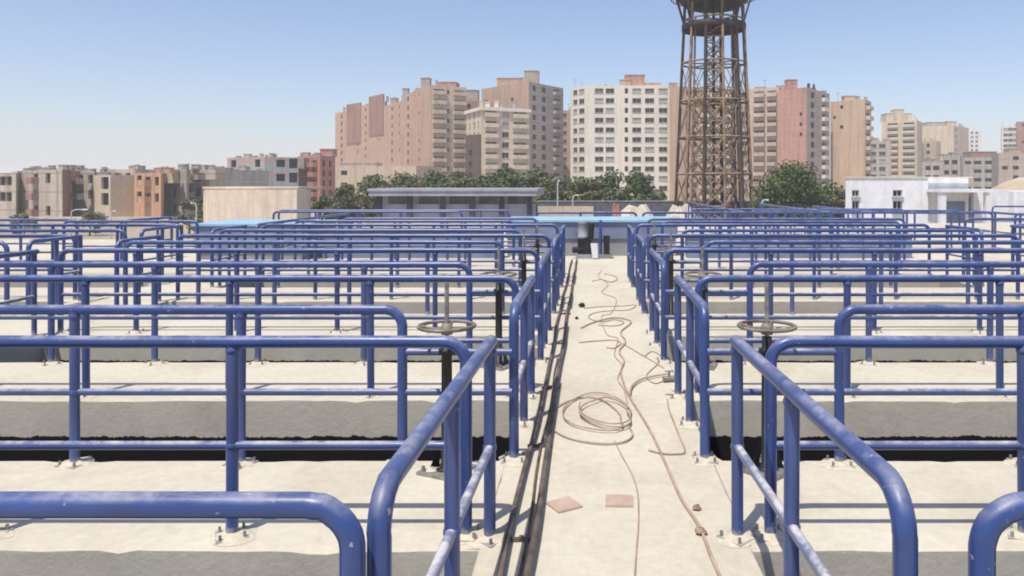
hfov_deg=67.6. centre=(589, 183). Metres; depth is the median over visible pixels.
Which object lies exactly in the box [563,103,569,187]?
apartment block
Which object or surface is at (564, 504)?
floor tile
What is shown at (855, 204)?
window
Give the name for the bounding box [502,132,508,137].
window
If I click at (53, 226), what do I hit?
pipe railing
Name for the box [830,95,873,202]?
apartment block
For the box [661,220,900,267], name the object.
pipe railing
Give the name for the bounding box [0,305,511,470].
pipe railing
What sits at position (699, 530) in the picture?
cloth rag
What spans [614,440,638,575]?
loose rope
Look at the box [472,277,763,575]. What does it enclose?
walkway
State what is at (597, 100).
window
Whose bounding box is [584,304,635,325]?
loose rope
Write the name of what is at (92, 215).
shrub
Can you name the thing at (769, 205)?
pipe railing
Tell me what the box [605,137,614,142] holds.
window
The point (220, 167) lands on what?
house
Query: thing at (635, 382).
hose end
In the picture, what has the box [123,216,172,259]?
pipe railing
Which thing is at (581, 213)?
pipe railing
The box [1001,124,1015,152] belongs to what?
apartment block
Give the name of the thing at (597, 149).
window
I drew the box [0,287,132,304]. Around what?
cross walkway
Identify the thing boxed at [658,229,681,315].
handwheel valve
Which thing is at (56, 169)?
house
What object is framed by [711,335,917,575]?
pipe railing
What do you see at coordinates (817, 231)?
pipe railing
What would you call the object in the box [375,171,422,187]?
tree
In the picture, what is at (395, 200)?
window
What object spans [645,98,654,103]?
window
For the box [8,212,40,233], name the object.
shrub
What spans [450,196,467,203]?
window
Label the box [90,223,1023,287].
deck
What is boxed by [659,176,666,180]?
window
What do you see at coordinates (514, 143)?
window
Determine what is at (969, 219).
pipe railing
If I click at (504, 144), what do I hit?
window
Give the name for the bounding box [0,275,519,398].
pipe railing
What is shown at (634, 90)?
window
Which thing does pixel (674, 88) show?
apartment block
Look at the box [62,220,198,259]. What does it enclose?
pipe railing
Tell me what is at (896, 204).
window
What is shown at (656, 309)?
pipe railing
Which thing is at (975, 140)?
apartment block
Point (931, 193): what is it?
white building
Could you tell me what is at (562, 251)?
pipe railing
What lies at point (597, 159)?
window
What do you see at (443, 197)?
pump shed
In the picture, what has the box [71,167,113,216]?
house
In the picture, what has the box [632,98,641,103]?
window
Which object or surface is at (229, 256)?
pipe railing
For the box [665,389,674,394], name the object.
mortar lump
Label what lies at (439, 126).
apartment block
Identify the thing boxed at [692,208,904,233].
pipe railing
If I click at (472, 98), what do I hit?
apartment block
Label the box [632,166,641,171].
window
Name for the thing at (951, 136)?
apartment block
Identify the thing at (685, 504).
garden hose
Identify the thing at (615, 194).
shrub
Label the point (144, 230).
pipe railing
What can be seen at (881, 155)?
apartment block
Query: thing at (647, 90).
window
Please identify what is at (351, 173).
long wall building
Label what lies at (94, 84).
sky
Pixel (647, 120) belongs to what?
window
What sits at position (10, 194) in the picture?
house
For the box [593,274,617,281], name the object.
loose rope
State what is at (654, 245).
handwheel valve
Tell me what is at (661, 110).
window
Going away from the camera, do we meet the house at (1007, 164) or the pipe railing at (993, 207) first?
the pipe railing at (993, 207)
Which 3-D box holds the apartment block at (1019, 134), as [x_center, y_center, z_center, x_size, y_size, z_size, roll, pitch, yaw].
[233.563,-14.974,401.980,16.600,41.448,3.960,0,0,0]
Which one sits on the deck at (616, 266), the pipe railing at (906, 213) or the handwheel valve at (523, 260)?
the pipe railing at (906, 213)
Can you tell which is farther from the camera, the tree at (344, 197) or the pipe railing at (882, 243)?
the tree at (344, 197)
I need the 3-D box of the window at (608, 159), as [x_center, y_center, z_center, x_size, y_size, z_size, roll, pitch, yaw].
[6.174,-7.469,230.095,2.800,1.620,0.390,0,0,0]
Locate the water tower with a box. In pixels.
[671,0,754,217]
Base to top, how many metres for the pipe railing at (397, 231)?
0.998 m
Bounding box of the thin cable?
[518,357,558,575]
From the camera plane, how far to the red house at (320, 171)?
171.33 m
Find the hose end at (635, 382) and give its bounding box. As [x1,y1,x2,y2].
[629,373,667,394]
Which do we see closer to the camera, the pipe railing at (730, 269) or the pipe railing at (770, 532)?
the pipe railing at (770, 532)
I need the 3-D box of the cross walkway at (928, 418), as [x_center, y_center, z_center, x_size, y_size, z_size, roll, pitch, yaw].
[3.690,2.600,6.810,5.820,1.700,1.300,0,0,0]
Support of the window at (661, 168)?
in the apartment block at (624, 127)
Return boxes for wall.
[0,217,195,229]
[322,232,500,257]
[538,201,842,217]
[538,206,593,215]
[686,238,911,257]
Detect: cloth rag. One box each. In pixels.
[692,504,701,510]
[694,527,707,534]
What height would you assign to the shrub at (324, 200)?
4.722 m
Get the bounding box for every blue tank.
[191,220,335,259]
[506,216,677,255]
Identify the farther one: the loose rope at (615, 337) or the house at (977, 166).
the house at (977, 166)
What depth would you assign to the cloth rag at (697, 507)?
4.07 m
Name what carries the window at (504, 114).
in the apartment block at (505, 136)
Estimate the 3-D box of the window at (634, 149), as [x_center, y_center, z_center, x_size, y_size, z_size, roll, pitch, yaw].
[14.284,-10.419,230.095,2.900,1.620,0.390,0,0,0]
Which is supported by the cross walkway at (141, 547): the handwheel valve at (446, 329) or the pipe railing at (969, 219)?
the handwheel valve at (446, 329)
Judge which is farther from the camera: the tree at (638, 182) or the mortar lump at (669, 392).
the tree at (638, 182)
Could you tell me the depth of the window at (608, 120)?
230.25 m
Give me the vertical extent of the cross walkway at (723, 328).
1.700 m
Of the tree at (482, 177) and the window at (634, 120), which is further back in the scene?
the window at (634, 120)
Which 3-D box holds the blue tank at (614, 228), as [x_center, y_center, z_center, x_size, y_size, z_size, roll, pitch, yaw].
[0.050,1.312,19.450,4.280,0.876,2.080,0,0,0]
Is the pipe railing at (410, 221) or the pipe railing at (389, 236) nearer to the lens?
the pipe railing at (389, 236)
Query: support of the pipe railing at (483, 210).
on the deck at (616, 266)
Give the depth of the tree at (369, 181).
102.51 m
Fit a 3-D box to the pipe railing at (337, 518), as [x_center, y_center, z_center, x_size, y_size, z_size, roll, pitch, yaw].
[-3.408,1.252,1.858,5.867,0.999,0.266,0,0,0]
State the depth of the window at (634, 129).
230.25 m
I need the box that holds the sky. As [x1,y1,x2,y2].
[0,0,1023,172]
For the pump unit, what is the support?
on the deck at (616, 266)
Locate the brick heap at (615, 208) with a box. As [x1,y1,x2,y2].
[612,203,620,215]
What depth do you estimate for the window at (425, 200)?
45.74 m
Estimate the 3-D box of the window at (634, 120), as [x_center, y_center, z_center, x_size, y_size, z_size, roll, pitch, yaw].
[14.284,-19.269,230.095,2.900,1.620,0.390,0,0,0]
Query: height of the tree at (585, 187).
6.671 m
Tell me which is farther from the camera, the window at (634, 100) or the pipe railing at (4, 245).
the window at (634, 100)
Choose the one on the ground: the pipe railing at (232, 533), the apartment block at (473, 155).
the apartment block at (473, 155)
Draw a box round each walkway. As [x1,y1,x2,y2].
[0,283,253,362]
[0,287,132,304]
[0,362,519,461]
[0,461,503,575]
[42,314,537,362]
[165,287,551,313]
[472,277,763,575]
[646,287,1023,313]
[647,314,1017,362]
[670,362,1016,461]
[715,461,1023,575]
[939,282,1023,298]
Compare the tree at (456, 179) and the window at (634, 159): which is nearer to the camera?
the tree at (456, 179)
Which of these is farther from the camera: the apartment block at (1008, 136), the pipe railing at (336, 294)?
the apartment block at (1008, 136)
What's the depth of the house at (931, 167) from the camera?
248.09 m
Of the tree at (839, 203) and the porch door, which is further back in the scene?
the tree at (839, 203)
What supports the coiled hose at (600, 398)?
on the walkway at (593, 536)
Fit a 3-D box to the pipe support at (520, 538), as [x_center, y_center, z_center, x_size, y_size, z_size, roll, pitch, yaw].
[-0.332,1.736,3.720,0.160,0.025,0.028,0,0,0]
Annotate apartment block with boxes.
[335,107,360,188]
[361,96,388,165]
[384,98,401,165]
[402,88,418,165]
[414,77,466,176]
[464,101,530,185]
[466,90,487,110]
[466,134,480,186]
[482,70,562,187]
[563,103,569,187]
[570,74,669,200]
[669,82,737,200]
[738,79,784,200]
[778,79,829,200]
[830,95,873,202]
[871,138,890,176]
[880,109,921,176]
[922,121,968,160]
[922,138,940,162]
[969,129,981,151]
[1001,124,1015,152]
[1016,122,1023,152]
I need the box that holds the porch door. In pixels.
[946,201,964,222]
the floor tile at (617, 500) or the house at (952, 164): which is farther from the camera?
the house at (952, 164)
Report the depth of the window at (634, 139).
230.25 m
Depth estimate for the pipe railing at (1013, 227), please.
14.12 m
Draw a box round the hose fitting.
[662,370,674,381]
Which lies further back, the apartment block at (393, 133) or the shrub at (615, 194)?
the apartment block at (393, 133)
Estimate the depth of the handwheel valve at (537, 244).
12.65 m
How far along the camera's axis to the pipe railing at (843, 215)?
23.52 m
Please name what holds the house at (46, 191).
on the ground
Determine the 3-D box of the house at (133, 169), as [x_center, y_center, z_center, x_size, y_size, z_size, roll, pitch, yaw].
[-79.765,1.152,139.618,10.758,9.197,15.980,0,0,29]
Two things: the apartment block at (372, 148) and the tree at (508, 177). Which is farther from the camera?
the apartment block at (372, 148)
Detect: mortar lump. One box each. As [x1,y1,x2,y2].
[425,465,439,471]
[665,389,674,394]
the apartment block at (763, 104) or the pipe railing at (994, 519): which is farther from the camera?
the apartment block at (763, 104)
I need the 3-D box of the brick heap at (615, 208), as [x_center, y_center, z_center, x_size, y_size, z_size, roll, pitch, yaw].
[2.219,3.613,61.957,1.306,4.274,1.204,0,0,40]
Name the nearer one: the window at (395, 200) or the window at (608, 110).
the window at (395, 200)
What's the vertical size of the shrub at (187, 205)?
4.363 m
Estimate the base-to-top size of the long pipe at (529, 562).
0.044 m
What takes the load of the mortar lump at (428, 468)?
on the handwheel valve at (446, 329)
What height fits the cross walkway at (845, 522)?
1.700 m
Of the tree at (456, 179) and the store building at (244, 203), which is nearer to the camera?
the store building at (244, 203)
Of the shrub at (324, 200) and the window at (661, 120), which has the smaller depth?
the shrub at (324, 200)
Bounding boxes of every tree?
[331,182,362,223]
[352,173,397,216]
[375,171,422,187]
[415,170,446,187]
[436,171,480,187]
[470,173,499,187]
[477,167,526,187]
[514,167,561,191]
[546,176,578,193]
[572,177,602,200]
[597,169,631,200]
[623,169,655,200]
[748,158,837,217]
[804,178,845,217]
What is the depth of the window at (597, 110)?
230.25 m
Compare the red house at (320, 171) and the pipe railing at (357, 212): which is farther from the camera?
the red house at (320, 171)
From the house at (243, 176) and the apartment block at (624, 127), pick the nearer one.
the house at (243, 176)
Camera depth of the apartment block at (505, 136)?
203.68 m
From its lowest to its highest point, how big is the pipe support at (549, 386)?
0.025 m
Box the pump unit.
[572,220,612,258]
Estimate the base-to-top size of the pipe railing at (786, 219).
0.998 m
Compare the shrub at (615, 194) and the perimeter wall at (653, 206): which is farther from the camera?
the shrub at (615, 194)
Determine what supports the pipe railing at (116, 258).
on the walkway at (14, 327)
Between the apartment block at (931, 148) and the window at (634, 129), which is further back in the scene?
the apartment block at (931, 148)
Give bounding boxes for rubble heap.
[620,204,652,215]
[666,204,696,217]
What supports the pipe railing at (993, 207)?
on the deck at (616, 266)
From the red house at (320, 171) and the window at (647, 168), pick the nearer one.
the red house at (320, 171)
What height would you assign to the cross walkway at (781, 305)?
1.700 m
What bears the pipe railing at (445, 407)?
on the walkway at (593, 536)
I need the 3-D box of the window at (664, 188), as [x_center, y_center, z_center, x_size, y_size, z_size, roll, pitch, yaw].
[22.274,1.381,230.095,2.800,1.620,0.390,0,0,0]
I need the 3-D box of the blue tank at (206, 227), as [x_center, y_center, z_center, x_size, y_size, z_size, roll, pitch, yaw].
[-7.850,1.335,18.600,2.680,0.830,2.180,0,0,0]
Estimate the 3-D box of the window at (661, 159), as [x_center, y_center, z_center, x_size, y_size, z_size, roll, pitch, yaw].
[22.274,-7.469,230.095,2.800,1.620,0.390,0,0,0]
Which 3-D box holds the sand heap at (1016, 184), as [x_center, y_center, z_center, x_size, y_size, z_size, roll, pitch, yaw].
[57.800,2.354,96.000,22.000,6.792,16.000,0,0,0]
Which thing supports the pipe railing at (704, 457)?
on the walkway at (593, 536)
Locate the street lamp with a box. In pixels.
[70,209,88,234]
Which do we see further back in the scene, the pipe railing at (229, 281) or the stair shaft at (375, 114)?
the stair shaft at (375, 114)
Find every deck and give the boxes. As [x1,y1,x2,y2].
[0,239,195,287]
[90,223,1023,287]
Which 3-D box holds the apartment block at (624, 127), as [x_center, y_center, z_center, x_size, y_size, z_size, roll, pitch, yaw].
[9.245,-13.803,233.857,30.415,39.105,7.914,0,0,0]
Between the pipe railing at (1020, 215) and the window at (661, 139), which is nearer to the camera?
the pipe railing at (1020, 215)
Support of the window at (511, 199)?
in the pump shed
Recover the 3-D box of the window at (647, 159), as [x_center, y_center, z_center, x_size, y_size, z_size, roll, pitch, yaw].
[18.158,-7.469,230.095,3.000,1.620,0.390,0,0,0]
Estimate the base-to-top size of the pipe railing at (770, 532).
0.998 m
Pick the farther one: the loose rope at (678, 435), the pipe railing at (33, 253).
the pipe railing at (33, 253)
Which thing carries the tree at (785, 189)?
on the ground
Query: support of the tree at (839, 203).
on the ground
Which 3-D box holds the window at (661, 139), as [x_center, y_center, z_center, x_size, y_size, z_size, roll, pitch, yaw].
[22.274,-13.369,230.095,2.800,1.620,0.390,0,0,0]
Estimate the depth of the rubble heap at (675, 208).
65.36 m
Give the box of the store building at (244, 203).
[202,186,321,222]
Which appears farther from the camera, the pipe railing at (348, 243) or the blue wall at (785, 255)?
the blue wall at (785, 255)
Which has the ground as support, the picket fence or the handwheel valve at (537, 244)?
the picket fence
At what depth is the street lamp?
74.96 m
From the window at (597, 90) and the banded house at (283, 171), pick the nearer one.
the banded house at (283, 171)
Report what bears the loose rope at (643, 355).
on the walkway at (593, 536)
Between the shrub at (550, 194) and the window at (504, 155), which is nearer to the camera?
the shrub at (550, 194)
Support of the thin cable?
on the walkway at (593, 536)
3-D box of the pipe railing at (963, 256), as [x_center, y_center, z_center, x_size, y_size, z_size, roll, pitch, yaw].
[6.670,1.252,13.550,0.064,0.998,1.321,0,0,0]
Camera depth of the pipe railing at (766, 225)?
14.47 m
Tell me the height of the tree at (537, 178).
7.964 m
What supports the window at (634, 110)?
in the apartment block at (624, 127)
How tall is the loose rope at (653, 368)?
0.010 m
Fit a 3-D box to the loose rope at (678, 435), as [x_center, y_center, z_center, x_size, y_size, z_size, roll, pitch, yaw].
[0.509,1.742,5.527,0.251,0.012,1.261,0,0,0]
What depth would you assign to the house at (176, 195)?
131.49 m
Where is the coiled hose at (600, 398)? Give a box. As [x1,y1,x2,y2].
[548,392,632,444]
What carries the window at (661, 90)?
in the apartment block at (624, 127)
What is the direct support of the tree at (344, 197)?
on the ground
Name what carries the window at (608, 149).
in the apartment block at (624, 127)
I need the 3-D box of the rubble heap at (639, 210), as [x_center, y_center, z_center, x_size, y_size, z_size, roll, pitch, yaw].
[4.137,3.711,64.097,5.166,4.078,4.910,0,0,0]
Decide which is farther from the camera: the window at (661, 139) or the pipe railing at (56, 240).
the window at (661, 139)
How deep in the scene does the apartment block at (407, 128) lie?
234.68 m
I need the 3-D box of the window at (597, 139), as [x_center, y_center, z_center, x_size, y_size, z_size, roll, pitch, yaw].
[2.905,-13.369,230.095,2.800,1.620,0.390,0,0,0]
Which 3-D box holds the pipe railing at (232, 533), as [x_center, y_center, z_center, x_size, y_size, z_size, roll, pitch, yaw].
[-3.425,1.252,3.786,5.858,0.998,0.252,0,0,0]
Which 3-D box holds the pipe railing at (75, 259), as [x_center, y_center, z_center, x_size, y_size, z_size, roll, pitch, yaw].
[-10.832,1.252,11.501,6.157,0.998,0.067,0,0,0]
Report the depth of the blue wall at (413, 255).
17.90 m
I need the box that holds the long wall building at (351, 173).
[336,162,441,204]
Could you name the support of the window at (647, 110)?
in the apartment block at (624, 127)
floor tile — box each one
[545,496,582,512]
[605,494,632,506]
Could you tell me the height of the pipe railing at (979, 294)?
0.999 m
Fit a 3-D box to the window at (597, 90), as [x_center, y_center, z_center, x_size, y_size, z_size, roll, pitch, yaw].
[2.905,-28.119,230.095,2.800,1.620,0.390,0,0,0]
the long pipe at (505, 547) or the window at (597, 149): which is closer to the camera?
the long pipe at (505, 547)
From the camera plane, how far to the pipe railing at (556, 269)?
10.33 m
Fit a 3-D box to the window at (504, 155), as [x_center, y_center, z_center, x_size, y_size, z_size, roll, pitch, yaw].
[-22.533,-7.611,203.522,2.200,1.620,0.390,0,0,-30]
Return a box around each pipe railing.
[0,219,77,259]
[0,224,179,259]
[0,229,126,261]
[0,234,77,299]
[0,241,9,304]
[0,249,39,334]
[0,261,539,366]
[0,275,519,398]
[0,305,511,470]
[0,335,483,546]
[0,491,365,575]
[26,234,82,304]
[55,248,539,334]
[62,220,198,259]
[114,234,162,304]
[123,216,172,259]
[123,240,553,314]
[139,224,182,286]
[176,234,550,299]
[210,224,246,286]
[218,229,560,287]
[255,213,349,259]
[261,223,558,274]
[272,211,462,228]
[278,209,509,228]
[294,220,514,266]
[341,217,536,259]
[366,335,515,575]
[499,275,541,466]
[535,248,558,364]
[536,212,636,215]
[552,234,559,313]
[559,225,564,287]
[627,224,634,287]
[633,229,974,287]
[635,223,930,275]
[636,234,645,313]
[641,248,673,364]
[642,212,993,247]
[644,240,1023,314]
[647,218,905,262]
[647,234,1019,299]
[660,248,1023,334]
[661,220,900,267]
[662,275,721,466]
[665,261,1023,366]
[688,202,744,233]
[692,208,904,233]
[694,275,1023,398]
[707,304,1023,470]
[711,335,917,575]
[749,210,959,239]
[749,335,1023,545]
[759,203,830,233]
[811,205,873,233]
[945,224,983,286]
[964,218,1023,260]
[968,491,1023,575]
[972,210,1023,247]
[991,206,1023,221]
[1010,224,1023,274]
[1014,215,1023,247]
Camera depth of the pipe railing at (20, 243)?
16.57 m
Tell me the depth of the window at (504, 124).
203.69 m
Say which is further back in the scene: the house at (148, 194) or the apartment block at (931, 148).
the apartment block at (931, 148)
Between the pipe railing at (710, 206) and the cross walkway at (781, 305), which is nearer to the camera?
the cross walkway at (781, 305)
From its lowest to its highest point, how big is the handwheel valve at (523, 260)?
1.150 m
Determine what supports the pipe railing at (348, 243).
on the cross walkway at (484, 328)
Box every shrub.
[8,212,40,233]
[73,210,108,235]
[168,198,202,238]
[194,198,202,222]
[312,195,336,219]
[532,184,580,213]
[599,187,646,200]
[643,189,666,200]
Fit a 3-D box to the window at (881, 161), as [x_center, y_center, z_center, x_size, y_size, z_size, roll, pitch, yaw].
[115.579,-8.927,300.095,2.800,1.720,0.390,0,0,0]
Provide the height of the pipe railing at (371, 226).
0.997 m
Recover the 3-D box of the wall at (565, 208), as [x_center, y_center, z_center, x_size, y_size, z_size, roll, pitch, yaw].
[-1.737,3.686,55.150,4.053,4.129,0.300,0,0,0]
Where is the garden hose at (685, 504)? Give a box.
[580,317,721,575]
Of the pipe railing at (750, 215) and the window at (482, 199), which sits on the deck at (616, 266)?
the pipe railing at (750, 215)
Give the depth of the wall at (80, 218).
95.00 m
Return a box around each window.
[388,196,406,207]
[419,196,437,207]
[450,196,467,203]
[479,196,496,203]
[486,162,496,164]
[502,111,509,117]
[502,122,509,127]
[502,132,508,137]
[502,142,508,147]
[502,153,509,158]
[502,163,508,167]
[508,196,525,203]
[513,142,525,144]
[595,88,603,93]
[595,98,603,103]
[595,108,602,112]
[595,118,602,122]
[595,127,603,132]
[595,137,603,142]
[595,147,602,151]
[595,157,602,161]
[595,166,603,171]
[605,88,614,93]
[605,98,614,103]
[605,127,614,132]
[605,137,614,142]
[605,166,613,171]
[606,108,613,112]
[606,118,613,122]
[606,147,613,151]
[606,157,613,161]
[632,88,641,93]
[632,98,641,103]
[632,108,640,112]
[632,118,640,122]
[632,127,641,132]
[632,137,641,142]
[632,147,640,151]
[632,157,640,161]
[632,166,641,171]
[645,88,654,93]
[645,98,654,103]
[645,108,653,112]
[645,118,653,122]
[645,127,654,132]
[645,137,654,142]
[645,147,653,151]
[645,157,653,161]
[645,166,654,171]
[659,88,667,93]
[659,98,667,103]
[659,108,666,112]
[659,118,666,122]
[659,127,667,132]
[659,137,667,142]
[659,147,666,151]
[659,157,666,161]
[659,166,667,171]
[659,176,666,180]
[659,186,666,190]
[851,190,860,197]
[852,201,858,207]
[879,159,885,163]
[892,190,903,197]
[893,201,901,208]
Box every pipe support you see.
[510,535,530,541]
[527,443,551,447]
[541,385,559,388]
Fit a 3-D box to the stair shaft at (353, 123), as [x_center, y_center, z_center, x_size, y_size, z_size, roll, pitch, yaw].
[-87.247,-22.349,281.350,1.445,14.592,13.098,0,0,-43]
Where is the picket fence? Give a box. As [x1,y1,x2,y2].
[384,204,535,216]
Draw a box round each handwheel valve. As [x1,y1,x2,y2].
[416,282,476,480]
[480,247,517,370]
[518,229,537,314]
[534,220,547,253]
[644,220,660,289]
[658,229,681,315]
[683,247,720,370]
[737,282,796,480]
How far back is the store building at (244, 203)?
70.14 m
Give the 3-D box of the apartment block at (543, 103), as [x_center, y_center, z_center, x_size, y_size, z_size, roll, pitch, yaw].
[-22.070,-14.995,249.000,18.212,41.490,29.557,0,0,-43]
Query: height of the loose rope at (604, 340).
0.012 m
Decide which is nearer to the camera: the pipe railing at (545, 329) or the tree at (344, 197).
the pipe railing at (545, 329)
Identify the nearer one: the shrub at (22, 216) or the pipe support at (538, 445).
the pipe support at (538, 445)
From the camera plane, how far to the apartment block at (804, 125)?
212.03 m
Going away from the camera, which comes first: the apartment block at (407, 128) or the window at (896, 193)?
the window at (896, 193)
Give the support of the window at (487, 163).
in the apartment block at (505, 136)
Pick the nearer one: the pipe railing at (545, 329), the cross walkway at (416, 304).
the pipe railing at (545, 329)
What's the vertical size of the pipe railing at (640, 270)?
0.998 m
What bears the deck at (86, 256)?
on the tank base
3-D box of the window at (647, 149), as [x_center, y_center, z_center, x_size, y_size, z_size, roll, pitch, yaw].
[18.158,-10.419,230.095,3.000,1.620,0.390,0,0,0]
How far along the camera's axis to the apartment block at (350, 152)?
286.77 m
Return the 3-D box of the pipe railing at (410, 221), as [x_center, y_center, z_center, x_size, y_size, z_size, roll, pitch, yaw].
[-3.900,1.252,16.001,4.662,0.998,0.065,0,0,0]
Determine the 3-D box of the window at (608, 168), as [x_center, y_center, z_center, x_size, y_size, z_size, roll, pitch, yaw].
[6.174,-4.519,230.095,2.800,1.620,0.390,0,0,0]
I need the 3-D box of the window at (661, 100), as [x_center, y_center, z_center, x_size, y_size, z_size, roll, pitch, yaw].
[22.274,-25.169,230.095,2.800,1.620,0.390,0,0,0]
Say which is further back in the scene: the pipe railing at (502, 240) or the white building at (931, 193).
the white building at (931, 193)
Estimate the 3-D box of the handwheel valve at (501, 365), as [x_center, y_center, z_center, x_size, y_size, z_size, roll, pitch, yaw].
[-0.870,1.175,7.280,0.361,1.150,0.361,0,0,31]
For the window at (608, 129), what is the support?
in the apartment block at (624, 127)
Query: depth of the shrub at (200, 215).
77.64 m
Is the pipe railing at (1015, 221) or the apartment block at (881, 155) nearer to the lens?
the pipe railing at (1015, 221)
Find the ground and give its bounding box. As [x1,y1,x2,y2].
[0,206,845,238]
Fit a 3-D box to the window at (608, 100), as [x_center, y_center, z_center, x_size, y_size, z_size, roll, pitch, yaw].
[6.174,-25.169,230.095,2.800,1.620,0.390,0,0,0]
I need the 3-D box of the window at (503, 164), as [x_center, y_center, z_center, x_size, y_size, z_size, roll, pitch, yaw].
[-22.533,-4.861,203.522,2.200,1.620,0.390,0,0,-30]
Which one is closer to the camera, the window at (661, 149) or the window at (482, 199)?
the window at (482, 199)
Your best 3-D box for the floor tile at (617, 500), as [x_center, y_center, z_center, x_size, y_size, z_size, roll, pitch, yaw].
[0.163,1.744,4.188,0.150,0.010,0.150,0,0,3]
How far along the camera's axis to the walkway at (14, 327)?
9.67 m
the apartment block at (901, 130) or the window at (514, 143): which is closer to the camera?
the window at (514, 143)
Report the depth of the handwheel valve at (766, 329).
4.62 m
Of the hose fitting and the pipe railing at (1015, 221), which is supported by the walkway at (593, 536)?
the hose fitting
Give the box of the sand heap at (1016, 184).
[991,177,1023,190]
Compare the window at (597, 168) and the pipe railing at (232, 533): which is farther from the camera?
the window at (597, 168)
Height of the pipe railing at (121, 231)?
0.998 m
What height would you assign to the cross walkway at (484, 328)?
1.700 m
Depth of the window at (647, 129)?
230.25 m
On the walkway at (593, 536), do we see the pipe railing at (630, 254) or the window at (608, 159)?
the pipe railing at (630, 254)
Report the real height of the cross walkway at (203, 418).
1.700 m
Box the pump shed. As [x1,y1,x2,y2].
[367,188,544,216]
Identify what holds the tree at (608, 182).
on the ground
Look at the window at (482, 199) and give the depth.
45.74 m
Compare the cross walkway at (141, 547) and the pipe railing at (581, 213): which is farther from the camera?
the pipe railing at (581, 213)
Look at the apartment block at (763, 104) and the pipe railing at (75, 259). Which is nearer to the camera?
the pipe railing at (75, 259)
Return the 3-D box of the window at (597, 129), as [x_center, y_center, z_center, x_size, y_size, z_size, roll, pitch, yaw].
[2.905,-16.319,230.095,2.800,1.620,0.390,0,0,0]
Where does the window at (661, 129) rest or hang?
in the apartment block at (624, 127)
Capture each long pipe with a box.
[496,259,572,575]
[522,259,577,575]
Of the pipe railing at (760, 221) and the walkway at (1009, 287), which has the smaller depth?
the walkway at (1009, 287)
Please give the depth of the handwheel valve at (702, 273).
7.27 m
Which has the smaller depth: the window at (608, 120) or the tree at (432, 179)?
the tree at (432, 179)
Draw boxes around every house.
[0,168,36,216]
[12,166,86,210]
[22,165,84,216]
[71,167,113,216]
[94,172,139,216]
[107,164,166,174]
[134,167,192,216]
[164,164,228,216]
[189,165,268,212]
[215,165,250,169]
[227,153,308,185]
[298,149,337,208]
[919,159,941,176]
[938,152,962,176]
[962,151,996,188]
[992,148,1023,187]
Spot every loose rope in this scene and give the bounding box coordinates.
[579,339,620,348]
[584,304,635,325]
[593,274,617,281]
[598,270,627,403]
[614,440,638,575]
[622,343,663,367]
[645,351,662,383]
[648,398,685,454]
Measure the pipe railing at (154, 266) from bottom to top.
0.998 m
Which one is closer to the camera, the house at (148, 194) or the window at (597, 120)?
the house at (148, 194)
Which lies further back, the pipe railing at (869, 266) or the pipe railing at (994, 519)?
the pipe railing at (869, 266)
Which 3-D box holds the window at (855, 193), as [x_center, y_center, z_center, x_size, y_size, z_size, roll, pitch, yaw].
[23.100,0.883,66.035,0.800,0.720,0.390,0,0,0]
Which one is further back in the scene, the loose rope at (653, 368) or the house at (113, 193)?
the house at (113, 193)
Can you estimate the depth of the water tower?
78.52 m
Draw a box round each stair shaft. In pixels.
[346,102,361,143]
[369,94,383,135]
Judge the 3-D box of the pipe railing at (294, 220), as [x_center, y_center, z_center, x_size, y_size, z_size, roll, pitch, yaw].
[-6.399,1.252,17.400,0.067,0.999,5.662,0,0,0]
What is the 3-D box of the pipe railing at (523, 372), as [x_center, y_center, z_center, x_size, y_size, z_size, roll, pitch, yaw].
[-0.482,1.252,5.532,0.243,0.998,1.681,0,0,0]
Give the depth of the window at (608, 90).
230.25 m
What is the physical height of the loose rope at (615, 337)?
0.010 m
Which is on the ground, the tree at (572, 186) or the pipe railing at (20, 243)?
the tree at (572, 186)
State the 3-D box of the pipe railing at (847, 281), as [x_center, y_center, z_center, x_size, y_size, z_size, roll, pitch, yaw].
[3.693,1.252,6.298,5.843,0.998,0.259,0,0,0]
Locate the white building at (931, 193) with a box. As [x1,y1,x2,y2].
[843,177,1023,222]
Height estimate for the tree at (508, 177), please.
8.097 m
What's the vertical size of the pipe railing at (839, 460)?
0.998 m
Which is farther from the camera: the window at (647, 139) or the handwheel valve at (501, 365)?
the window at (647, 139)

